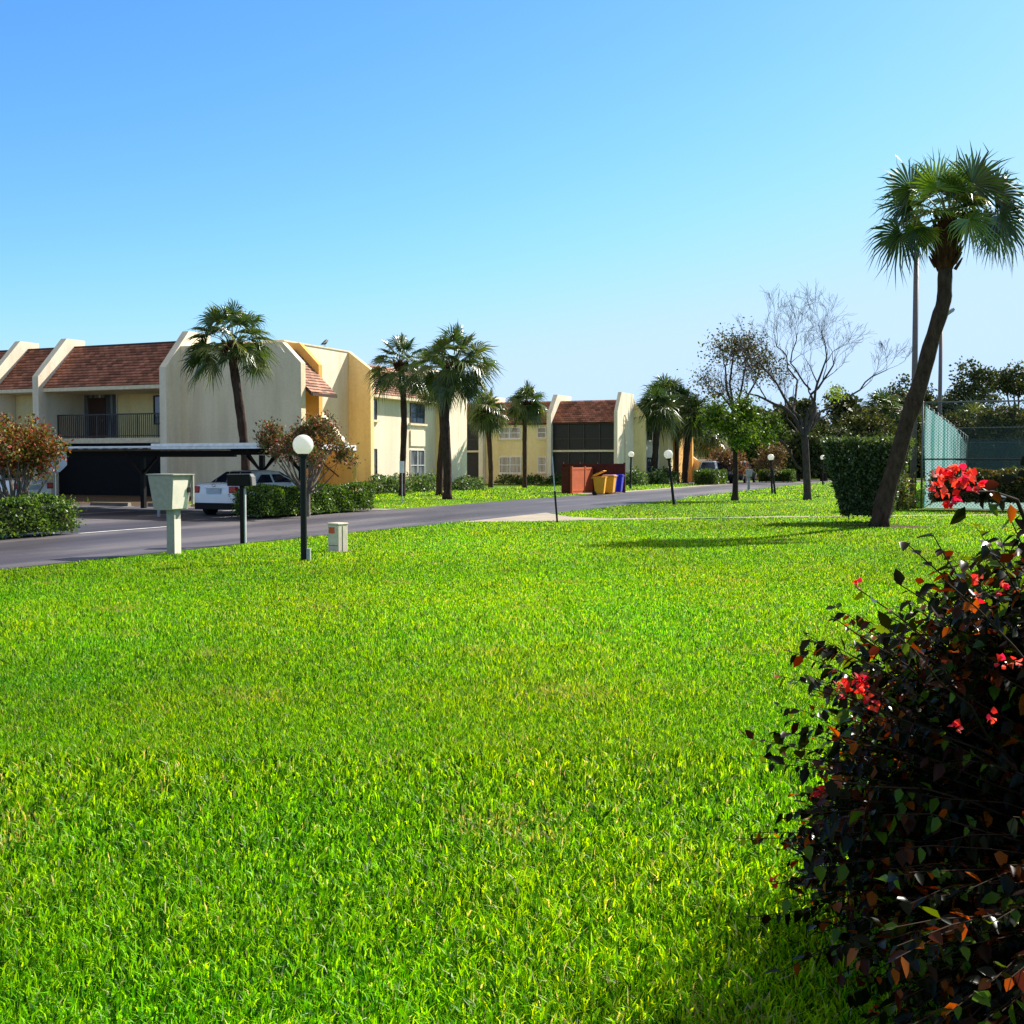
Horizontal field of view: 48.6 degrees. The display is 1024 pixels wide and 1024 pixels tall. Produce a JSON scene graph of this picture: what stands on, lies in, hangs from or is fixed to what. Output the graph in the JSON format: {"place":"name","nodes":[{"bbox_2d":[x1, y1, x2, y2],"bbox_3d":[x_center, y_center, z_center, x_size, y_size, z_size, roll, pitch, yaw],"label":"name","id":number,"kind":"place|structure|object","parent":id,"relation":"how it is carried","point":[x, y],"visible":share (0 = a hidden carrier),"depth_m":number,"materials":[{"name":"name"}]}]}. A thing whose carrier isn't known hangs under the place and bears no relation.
{"place":"outdoors","nodes":[
{"label":"outdoors","id":0,"kind":"place"},
{"bbox_2d":[0,504,381,539],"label":"parking lot","id":1,"kind":"structure","parent":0,"point":[112,518],"depth_m":32.43,"materials":[{"name":"asphalt"}]},
{"bbox_2d":[0,469,53,506],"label":"parked car","id":2,"kind":"object","parent":1,"relation":"on","point":[35,486],"visible":0.3,"depth_m":38.08,"materials":[{"name":"white paint"}]},
{"bbox_2d":[0,411,73,535],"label":"shrub","id":3,"kind":"object","parent":1,"relation":"on","point":[25,451],"visible":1,"depth_m":24.40,"materials":[{"name":"brown plant"}]},
{"bbox_2d":[0,492,89,538],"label":"hedge","id":4,"kind":"object","parent":1,"relation":"on","point":[57,517],"visible":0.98,"depth_m":24.24,"materials":[{"name":"green plant"}]},
{"bbox_2d":[44,451,66,505],"bbox_3d":[-11.979,-0.692,29.704,0.610,2.000,0.061,0,3,-5],"label":"stop sign","id":5,"kind":"object","parent":1,"relation":"on","point":[62,464],"visible":0.37,"depth_m":29.71,"materials":[{"name":"metal"}]},
{"bbox_2d":[90,502,130,505],"bbox_3d":[-14.896,-0.294,42.049,1.800,0.130,0.200,1,3,23],"label":"wheel stop","id":6,"kind":"object","parent":1,"relation":"on","point":[109,504],"visible":0.93,"depth_m":41.95,"materials":[{"name":"concrete"}]},
{"bbox_2d":[58,446,236,507],"bbox_3d":[-20.891,-1.287,42.029,24.339,2.116,5.100,1,3,23],"label":"carport","id":7,"kind":"object","parent":1,"relation":"on","point":[141,452],"visible":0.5,"depth_m":39.63,"materials":[{"name":"metal"}]},
{"bbox_2d":[151,443,355,479],"bbox_3d":[-8.060,-1.057,36.045,3.928,2.177,5.500,1,3,23],"label":"carport","id":8,"kind":"object","parent":1,"relation":"on","point":[248,449],"visible":0.56,"depth_m":34.16,"materials":[{"name":"metal"}]},
{"bbox_2d":[194,470,317,513],"bbox_3d":[-8.064,-0.645,36.137,1.962,1.409,4.583,1,3,23],"label":"parked car","id":9,"kind":"object","parent":1,"relation":"on","point":[212,497],"visible":0.32,"depth_m":34.28,"materials":[{"name":"white paint"}]},
{"bbox_2d":[228,481,376,517],"bbox_3d":[-6.290,-0.433,35.117,1.472,1.014,7.017,1,3,23],"label":"hedge","id":10,"kind":"object","parent":1,"relation":"on","point":[285,500],"visible":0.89,"depth_m":34.10,"materials":[{"name":"green plant"}]},
{"bbox_2d":[0,479,924,568],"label":"road","id":11,"kind":"structure","parent":0,"point":[27,552],"depth_m":28.29,"materials":[{"name":"asphalt"}]},
{"bbox_2d":[591,470,606,494],"bbox_3d":[4.288,-1.435,55.718,0.716,1.222,0.570,1,3,13],"label":"wheeled bin","id":12,"kind":"object","parent":11,"relation":"on","point":[599,485],"visible":1,"depth_m":55.49,"materials":[{"name":"yellow plastic"}]},
{"bbox_2d":[602,475,617,493],"bbox_3d":[4.922,-1.393,57.483,0.734,0.984,0.570,1,3,21],"label":"wheeled bin","id":13,"kind":"object","parent":11,"relation":"on","point":[610,483],"visible":0.79,"depth_m":57.25,"materials":[{"name":"yellow plastic"}]},
{"bbox_2d":[726,461,756,482],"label":"parked car","id":14,"kind":"object","parent":11,"relation":"on","point":[744,478],"visible":0.5,"depth_m":87.73,"materials":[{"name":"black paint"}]},
{"bbox_2d":[745,469,752,489],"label":"mailbox","id":15,"kind":"object","parent":11,"relation":"on","point":[748,472],"visible":0.97,"depth_m":66.31,"materials":[{"name":"grey paint"}]},
{"bbox_2d":[750,441,795,476],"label":"shrub","id":16,"kind":"object","parent":11,"relation":"on","point":[778,453],"visible":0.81,"depth_m":85.45,"materials":[{"name":"brown plant"}]},
{"bbox_2d":[777,430,826,480],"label":"tree","id":17,"kind":"object","parent":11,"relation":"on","point":[793,441],"visible":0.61,"depth_m":98.09,"materials":[{"name":"green plant"}]},
{"bbox_2d":[791,422,854,480],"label":"tree","id":18,"kind":"object","parent":11,"relation":"on","point":[820,430],"visible":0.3,"depth_m":99.36,"materials":[{"name":"green plant"}]},
{"bbox_2d":[831,405,896,437],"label":"tree","id":19,"kind":"object","parent":11,"relation":"on","point":[864,425],"visible":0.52,"depth_m":107.36,"materials":[{"name":"green plant"}]},
{"bbox_2d":[967,402,1023,438],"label":"tree","id":20,"kind":"object","parent":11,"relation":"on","point":[1002,420],"visible":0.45,"depth_m":104.21,"materials":[{"name":"green plant"}]},
{"bbox_2d":[0,477,1023,1023],"bbox_3d":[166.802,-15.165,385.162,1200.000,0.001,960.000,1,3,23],"label":"lawn","id":21,"kind":"structure","parent":0,"point":[542,491],"depth_m":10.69,"materials":[{"name":"plant"}]},
{"bbox_2d":[146,474,194,554],"bbox_3d":[-5.937,0.049,19.733,0.595,1.425,0.560,1,3,24],"label":"mailbox","id":22,"kind":"object","parent":21,"relation":"on","point":[170,493],"visible":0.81,"depth_m":19.59,"materials":[{"name":"grey paint"}]},
{"bbox_2d":[56,494,376,509],"bbox_3d":[-21.013,-0.632,51.173,40.800,0.001,10.800,1,3,23],"label":"mulch bed","id":23,"kind":"object","parent":21,"relation":"on","point":[131,499],"visible":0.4,"depth_m":50.46,"materials":[{"name":"soil"}]},
{"bbox_2d":[178,297,282,469],"bbox_3d":[-10.849,-4.234,43.275,4.152,7.901,4.207,1,3,23],"label":"palm tree","id":24,"kind":"object","parent":23,"relation":"on","point":[233,351],"visible":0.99,"depth_m":43.09,"materials":[{"name":"green plant"}]},
{"bbox_2d":[0,331,466,496],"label":"apartment building","id":25,"kind":"structure","parent":21,"relation":"on","point":[79,392],"depth_m":55.78,"materials":[{"name":"paint"}]},
{"bbox_2d":[88,398,105,437],"bbox_3d":[-21.224,-4.784,57.939,1.100,2.080,0.110,1,3,23],"label":"door","id":26,"kind":"structure","parent":25,"relation":"in","point":[95,405],"depth_m":57.90,"materials":[{"name":"black metal"}]},
{"bbox_2d":[84,394,117,437],"bbox_3d":[-21.028,-4.931,57.880,2.268,2.378,0.070,1,3,23],"label":"window","id":27,"kind":"structure","parent":25,"relation":"in","point":[111,401],"depth_m":57.65,"materials":[{"name":"glass"}]},
{"bbox_2d":[153,395,159,424],"bbox_3d":[-16.807,-5.067,56.046,2.300,1.450,0.070,1,3,23],"label":"window","id":28,"kind":"structure","parent":25,"relation":"in","point":[156,398],"depth_m":56.43,"materials":[{"name":"glass"}]},
{"bbox_2d":[410,449,424,476],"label":"window","id":29,"kind":"structure","parent":25,"relation":"in","point":[417,457],"depth_m":65.31,"materials":[{"name":"glass"}]},
{"bbox_2d":[409,403,427,425],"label":"window","id":30,"kind":"structure","parent":25,"relation":"in","point":[417,416],"depth_m":65.18,"materials":[{"name":"glass"}]},
{"bbox_2d":[227,474,255,542],"bbox_3d":[-5.232,-0.067,21.945,0.495,1.345,0.320,0,2,0],"label":"post box","id":31,"kind":"object","parent":21,"relation":"on","point":[242,481],"visible":1,"depth_m":21.86,"materials":[{"name":"paint"}]},
{"bbox_2d":[293,435,312,561],"bbox_3d":[-3.353,-0.193,18.229,0.330,2.100,0.330,0,2,0],"label":"globe lamp","id":32,"kind":"object","parent":21,"relation":"on","point":[302,446],"visible":0.99,"depth_m":18.18,"materials":[{"name":"black metal"}]},
{"bbox_2d":[252,410,365,516],"bbox_3d":[-6.051,-1.450,33.496,2.911,3.190,3.080,1,3,23],"label":"shrub","id":33,"kind":"object","parent":21,"relation":"on","point":[270,438],"visible":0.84,"depth_m":33.12,"materials":[{"name":"brown plant"}]},
{"bbox_2d":[327,522,347,551],"bbox_3d":[-3.119,0.465,20.307,0.270,0.545,0.270,2,3,35],"label":"utility box","id":34,"kind":"object","parent":21,"relation":"on","point":[338,536],"visible":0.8,"depth_m":20.21,"materials":[{"name":"white paint"}]},
{"bbox_2d":[364,474,398,493],"bbox_3d":[-6.777,-1.437,58.813,2.238,1.173,3.038,1,3,23],"label":"shrub","id":35,"kind":"object","parent":21,"relation":"on","point":[376,480],"visible":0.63,"depth_m":58.37,"materials":[{"name":"green plant"}]},
{"bbox_2d":[361,332,433,496],"bbox_3d":[-5.179,-4.591,53.267,3.515,7.750,3.561,-1,3,-19],"label":"palm tree","id":36,"kind":"object","parent":21,"relation":"on","point":[386,381],"visible":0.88,"depth_m":53.02,"materials":[{"name":"green plant"}]},
{"bbox_2d":[378,472,418,492],"bbox_3d":[-6.295,-1.499,60.017,2.307,1.270,3.134,1,3,23],"label":"shrub","id":37,"kind":"object","parent":21,"relation":"on","point":[407,485],"visible":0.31,"depth_m":59.86,"materials":[{"name":"green plant"}]},
{"bbox_2d":[405,472,434,491],"bbox_3d":[-5.404,-1.623,62.204,2.689,1.219,2.742,-1,3,-21],"label":"shrub","id":38,"kind":"object","parent":21,"relation":"on","point":[417,479],"visible":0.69,"depth_m":61.77,"materials":[{"name":"green plant"}]},
{"bbox_2d":[412,470,436,491],"bbox_3d":[-4.816,-1.713,63.422,2.165,1.345,3.309,1,3,23],"label":"shrub","id":39,"kind":"object","parent":21,"relation":"on","point":[432,477],"visible":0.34,"depth_m":63.07,"materials":[{"name":"green plant"}]},
{"bbox_2d":[404,349,459,494],"bbox_3d":[-3.850,-4.399,55.353,3.424,7.184,3.248,0,2,-3],"label":"palm tree","id":40,"kind":"object","parent":21,"relation":"on","point":[439,478],"visible":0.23,"depth_m":55.33,"materials":[{"name":"green plant"}]},
{"bbox_2d":[451,473,485,489],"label":"shrub","id":41,"kind":"object","parent":21,"relation":"on","point":[463,482],"visible":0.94,"depth_m":66.39,"materials":[{"name":"green plant"}]},
{"bbox_2d":[467,388,510,487],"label":"palm tree","id":42,"kind":"object","parent":21,"relation":"on","point":[488,420],"visible":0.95,"depth_m":72.45,"materials":[{"name":"green plant"}]},
{"bbox_2d":[494,473,521,484],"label":"shrub","id":43,"kind":"object","parent":21,"relation":"on","point":[513,479],"visible":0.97,"depth_m":82.84,"materials":[{"name":"green plant"}]},
{"bbox_2d":[503,380,549,487],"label":"palm tree","id":44,"kind":"object","parent":21,"relation":"on","point":[524,410],"visible":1,"depth_m":71.16,"materials":[{"name":"green plant"}]},
{"bbox_2d":[516,473,546,484],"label":"shrub","id":45,"kind":"object","parent":21,"relation":"on","point":[536,478],"visible":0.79,"depth_m":81.96,"materials":[{"name":"green plant"}]},
{"bbox_2d":[543,473,560,484],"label":"shrub","id":46,"kind":"object","parent":21,"relation":"on","point":[549,478],"visible":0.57,"depth_m":81.34,"materials":[{"name":"green plant"}]},
{"bbox_2d":[552,456,557,521],"bbox_3d":[1.132,-0.585,29.880,0.181,1.773,0.052,0,2,0],"label":"marker pole","id":47,"kind":"object","parent":21,"relation":"on","point":[554,493],"visible":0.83,"depth_m":29.86,"materials":[{"name":"black metal"}]},
{"bbox_2d":[467,392,700,484],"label":"apartment building","id":48,"kind":"structure","parent":21,"relation":"on","point":[595,432],"depth_m":83.35,"materials":[{"name":"paint"}]},
{"bbox_2d":[497,427,521,439],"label":"window","id":49,"kind":"structure","parent":48,"relation":"in","point":[513,435],"depth_m":84.27,"materials":[{"name":"glass"}]},
{"bbox_2d":[497,457,522,474],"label":"window","id":50,"kind":"structure","parent":48,"relation":"in","point":[509,465],"depth_m":84.39,"materials":[{"name":"glass"}]},
{"bbox_2d":[535,427,546,439],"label":"window","id":51,"kind":"structure","parent":48,"relation":"in","point":[541,435],"depth_m":83.29,"materials":[{"name":"white paint"}]},
{"bbox_2d":[536,457,546,473],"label":"window","id":52,"kind":"structure","parent":48,"relation":"in","point":[541,460],"depth_m":83.39,"materials":[{"name":"white paint"}]},
{"bbox_2d":[628,451,633,488],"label":"globe lamp","id":53,"kind":"object","parent":21,"relation":"on","point":[630,454],"visible":0.95,"depth_m":69.69,"materials":[{"name":"black metal"}]},
{"bbox_2d":[626,466,648,485],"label":"shrub","id":54,"kind":"object","parent":21,"relation":"on","point":[637,478],"visible":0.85,"depth_m":78.69,"materials":[{"name":"green plant"}]},
{"bbox_2d":[646,466,669,483],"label":"shrub","id":55,"kind":"object","parent":21,"relation":"on","point":[656,475],"visible":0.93,"depth_m":83.80,"materials":[{"name":"green plant"}]},
{"bbox_2d":[634,384,684,483],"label":"palm tree","id":56,"kind":"object","parent":21,"relation":"on","point":[658,414],"visible":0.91,"depth_m":84.27,"materials":[{"name":"green plant"}]},
{"bbox_2d":[664,450,676,504],"bbox_3d":[5.962,-1.262,42.493,0.336,2.142,0.336,-6,3,9],"label":"globe lamp","id":57,"kind":"object","parent":21,"relation":"on","point":[668,454],"visible":1,"depth_m":42.44,"materials":[{"name":"black metal"}]},
{"bbox_2d":[659,466,682,482],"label":"shrub","id":58,"kind":"object","parent":21,"relation":"on","point":[675,475],"visible":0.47,"depth_m":87.04,"materials":[{"name":"green plant"}]},
{"bbox_2d":[668,383,704,482],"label":"palm tree","id":59,"kind":"object","parent":21,"relation":"on","point":[676,459],"visible":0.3,"depth_m":90.22,"materials":[{"name":"green plant"}]},
{"bbox_2d":[672,393,716,482],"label":"palm tree","id":60,"kind":"object","parent":21,"relation":"on","point":[689,432],"visible":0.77,"depth_m":88.59,"materials":[{"name":"green plant"}]},
{"bbox_2d":[693,427,727,459],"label":"tree","id":61,"kind":"object","parent":21,"relation":"on","point":[700,449],"visible":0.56,"depth_m":99.04,"materials":[{"name":"green plant"}]},
{"bbox_2d":[693,468,727,484],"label":"hedge","id":62,"kind":"object","parent":21,"relation":"on","point":[703,476],"visible":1,"depth_m":81.66,"materials":[{"name":"green plant"}]},
{"bbox_2d":[706,442,751,482],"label":"shrub","id":63,"kind":"object","parent":21,"relation":"on","point":[723,457],"visible":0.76,"depth_m":87.24,"materials":[{"name":"brown plant"}]},
{"bbox_2d":[687,385,781,500],"bbox_3d":[9.316,-2.886,47.757,3.524,4.838,3.486,2,4,45],"label":"tree","id":64,"kind":"object","parent":21,"relation":"on","point":[739,429],"visible":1,"depth_m":47.33,"materials":[{"name":"green plant"}]},
{"bbox_2d":[676,316,801,453],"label":"tree","id":65,"kind":"object","parent":21,"relation":"on","point":[731,344],"visible":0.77,"depth_m":91.91,"materials":[{"name":"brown plant"}]},
{"bbox_2d":[729,431,773,475],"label":"tree","id":66,"kind":"object","parent":21,"relation":"on","point":[752,450],"visible":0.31,"depth_m":102.98,"materials":[{"name":"green plant"}]},
{"bbox_2d":[768,454,773,492],"bbox_3d":[13.539,-1.973,59.149,0.330,2.100,0.330,-2,2,8],"label":"globe lamp","id":67,"kind":"object","parent":21,"relation":"on","point":[770,457],"visible":0.97,"depth_m":59.10,"materials":[{"name":"black metal"}]},
{"bbox_2d":[756,408,792,461],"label":"tree","id":68,"kind":"object","parent":21,"relation":"on","point":[771,419],"visible":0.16,"depth_m":106.82,"materials":[{"name":"green plant"}]},
{"bbox_2d":[757,468,796,481],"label":"hedge","id":69,"kind":"object","parent":21,"relation":"on","point":[788,475],"visible":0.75,"depth_m":90.87,"materials":[{"name":"green plant"}]},
{"bbox_2d":[692,284,911,499],"bbox_3d":[12.614,-5.219,48.429,10.072,9.415,5.590,0,2,-1],"label":"bare tree","id":70,"kind":"object","parent":21,"relation":"on","point":[805,429],"visible":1,"depth_m":48.44,"materials":[{"name":"brown plant"}]},
{"bbox_2d":[769,396,836,478],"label":"tree","id":71,"kind":"object","parent":21,"relation":"on","point":[802,404],"visible":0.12,"depth_m":110.78,"materials":[{"name":"green plant"}]},
{"bbox_2d":[820,386,858,428],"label":"tree","id":72,"kind":"object","parent":21,"relation":"on","point":[837,409],"visible":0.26,"depth_m":120.99,"materials":[{"name":"green plant"}]},
{"bbox_2d":[816,430,916,518],"bbox_3d":[9.488,-0.981,30.156,2.578,2.352,2.109,1,3,23],"label":"clipped shrub","id":73,"kind":"object","parent":21,"relation":"on","point":[856,467],"visible":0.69,"depth_m":29.68,"materials":[{"name":"green plant"}]},
{"bbox_2d":[732,456,1023,1023],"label":"bougainvillea","id":74,"kind":"object","parent":21,"relation":"on","point":[926,821],"visible":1,"depth_m":3.11,"materials":[{"name":"green plant"}]},
{"bbox_2d":[856,388,904,436],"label":"tree","id":75,"kind":"object","parent":21,"relation":"on","point":[887,399],"visible":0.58,"depth_m":116.75,"materials":[{"name":"green plant"}]},
{"bbox_2d":[820,524,943,528],"bbox_3d":[9.275,0.359,28.445,3.171,0.001,1.712,1,3,23],"label":"mulch bed","id":76,"kind":"object","parent":21,"relation":"on","point":[865,525],"visible":0.56,"depth_m":28.35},
{"bbox_2d":[862,142,1023,526],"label":"palm tree","id":77,"kind":"object","parent":76,"relation":"on","point":[945,232],"visible":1,"depth_m":27.74,"materials":[{"name":"green plant"}]},
{"bbox_2d":[879,373,918,429],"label":"tree","id":78,"kind":"object","parent":21,"relation":"on","point":[902,394],"visible":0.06,"depth_m":125.00,"materials":[{"name":"green plant"}]},
{"bbox_2d":[781,395,1023,477],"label":"undergrowth","id":79,"kind":"object","parent":21,"relation":"on","point":[919,419],"visible":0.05,"depth_m":119.04,"materials":[{"name":"plant"}]},
{"bbox_2d":[894,467,919,510],"bbox_3d":[12.429,-0.992,38.030,1.943,2.063,1.925,-1,3,-17],"label":"shrub","id":80,"kind":"object","parent":21,"relation":"on","point":[902,502],"visible":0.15,"depth_m":37.53,"materials":[{"name":"green plant"}]},
{"bbox_2d":[909,243,923,508],"bbox_3d":[14.064,-4.824,39.279,0.892,9.422,0.400,0,2,0],"label":"light pole","id":81,"kind":"object","parent":21,"relation":"on","point":[913,465],"visible":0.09,"depth_m":39.17,"materials":[{"name":"metal"}]},
{"bbox_2d":[922,403,967,502],"bbox_3d":[25.026,-3.062,64.254,0.060,3.730,54.110,1,3,23],"label":"chain link fence","id":82,"kind":"object","parent":21,"relation":"on","point":[946,420],"visible":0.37,"depth_m":52.89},
{"bbox_2d":[924,405,961,506],"bbox_3d":[24.107,-2.922,61.959,0.064,3.550,49.000,1,3,23],"label":"windscreen","id":83,"kind":"object","parent":82,"relation":"attached to","point":[931,415],"visible":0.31,"depth_m":46.82,"materials":[{"name":"fabric"}]},
{"bbox_2d":[938,308,954,416],"bbox_3d":[22.844,-5.863,59.802,0.769,9.714,0.400,0,2,0],"label":"light pole","id":84,"kind":"object","parent":21,"relation":"on","point":[951,310],"visible":0.33,"depth_m":59.66,"materials":[{"name":"metal"}]},
{"bbox_2d":[917,409,977,460],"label":"tree","id":85,"kind":"object","parent":21,"relation":"on","point":[955,420],"visible":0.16,"depth_m":107.14,"materials":[{"name":"green plant"}]},
{"bbox_2d":[927,355,1005,417],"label":"tree","id":86,"kind":"object","parent":21,"relation":"on","point":[957,392],"visible":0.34,"depth_m":128.82,"materials":[{"name":"green plant"}]},
{"bbox_2d":[914,465,1023,505],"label":"hedge","id":87,"kind":"object","parent":21,"relation":"on","point":[1015,488],"visible":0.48,"depth_m":37.21,"materials":[{"name":"green plant"}]},
{"bbox_2d":[920,400,1023,508],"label":"chain link fence","id":88,"kind":"object","parent":21,"relation":"on","point":[955,458],"visible":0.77,"depth_m":38.79,"materials":[{"name":"metal"}]},
{"bbox_2d":[953,395,991,423],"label":"palm tree","id":89,"kind":"object","parent":21,"relation":"on","point":[974,405],"visible":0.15,"depth_m":111.35,"materials":[{"name":"green plant"}]},
{"bbox_2d":[983,359,1023,409],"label":"tree","id":90,"kind":"object","parent":21,"relation":"on","point":[1011,381],"visible":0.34,"depth_m":130.36,"materials":[{"name":"green plant"}]},
{"bbox_2d":[0,0,1023,424],"label":"sky","id":91,"kind":"structure","parent":0,"point":[589,189],"materials":[{"name":"blue"}]},
{"bbox_2d":[573,484,722,493],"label":"pavement","id":92,"kind":"structure","parent":0,"point":[652,489],"depth_m":66.97,"materials":[{"name":"concrete"}]},
{"bbox_2d":[561,462,625,493],"bbox_3d":[3.493,-1.829,60.178,4.020,1.620,3.214,-2,3,-38],"label":"bin enclosure","id":93,"kind":"object","parent":92,"relation":"on","point":[576,478],"visible":0.78,"depth_m":60.06,"materials":[{"name":"wood"}]},
{"bbox_2d":[611,474,624,492],"bbox_3d":[5.495,-1.473,59.320,0.734,0.984,0.570,1,3,18],"label":"wheeled bin","id":94,"kind":"object","parent":92,"relation":"on","point":[620,481],"visible":0.47,"depth_m":59.07,"materials":[{"name":"blue plastic"}]},
{"bbox_2d":[669,481,752,483],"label":"parking lot","id":95,"kind":"structure","parent":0,"point":[723,483],"depth_m":91.29,"materials":[{"name":"asphalt"}]},
{"bbox_2d":[643,374,690,423],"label":"palm tree","id":96,"kind":"object","parent":95,"relation":"on","point":[665,383],"visible":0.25,"depth_m":89.70,"materials":[{"name":"green plant"}]},
{"bbox_2d":[699,461,732,482],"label":"parked van","id":97,"kind":"object","parent":95,"relation":"on","point":[711,464],"visible":0.06,"depth_m":86.81,"materials":[{"name":"white paint"}]},
{"bbox_2d":[465,513,1017,521],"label":"path","id":98,"kind":"structure","parent":0,"point":[541,517],"depth_m":32.27,"materials":[{"name":"concrete"}]},
{"bbox_2d":[908,382,942,407],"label":"tree","id":99,"kind":"object","parent":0,"point":[929,397],"visible":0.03,"depth_m":138.60,"materials":[{"name":"green plant"}]},
{"bbox_2d":[925,502,1023,508],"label":"tennis court","id":100,"kind":"object","parent":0,"point":[969,505],"visible":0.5,"depth_m":41.85,"materials":[{"name":"paint"}]},
{"bbox_2d":[955,427,1023,476],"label":"chain link fence","id":101,"kind":"object","parent":100,"relation":"on","point":[984,454],"visible":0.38,"depth_m":64.45,"materials":[{"name":"metal"}]},
{"bbox_2d":[960,438,1023,476],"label":"windscreen","id":102,"kind":"object","parent":101,"relation":"attached to","point":[989,451],"visible":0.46,"depth_m":64.45,"materials":[{"name":"fabric"}]},
{"label":"mulch bed","id":103,"kind":"structure","parent":0,"visible":0},
{"bbox_2d":[407,322,506,498],"bbox_3d":[-2.475,-4.508,49.421,4.305,7.912,4.201,-1,3,-28],"label":"palm tree","id":104,"kind":"object","parent":103,"relation":"on","point":[450,381],"visible":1,"depth_m":48.95,"materials":[{"name":"green plant"}]},
{"label":"mulch bed","id":105,"kind":"structure","parent":0,"visible":0},
{"bbox_2d":[399,461,403,503],"bbox_3d":[-4.259,-1.140,43.897,0.180,1.660,0.062,0,3,9],"label":"sign","id":106,"kind":"object","parent":105,"relation":"on","point":[401,467],"visible":1,"depth_m":43.85,"materials":[{"name":"metal"}]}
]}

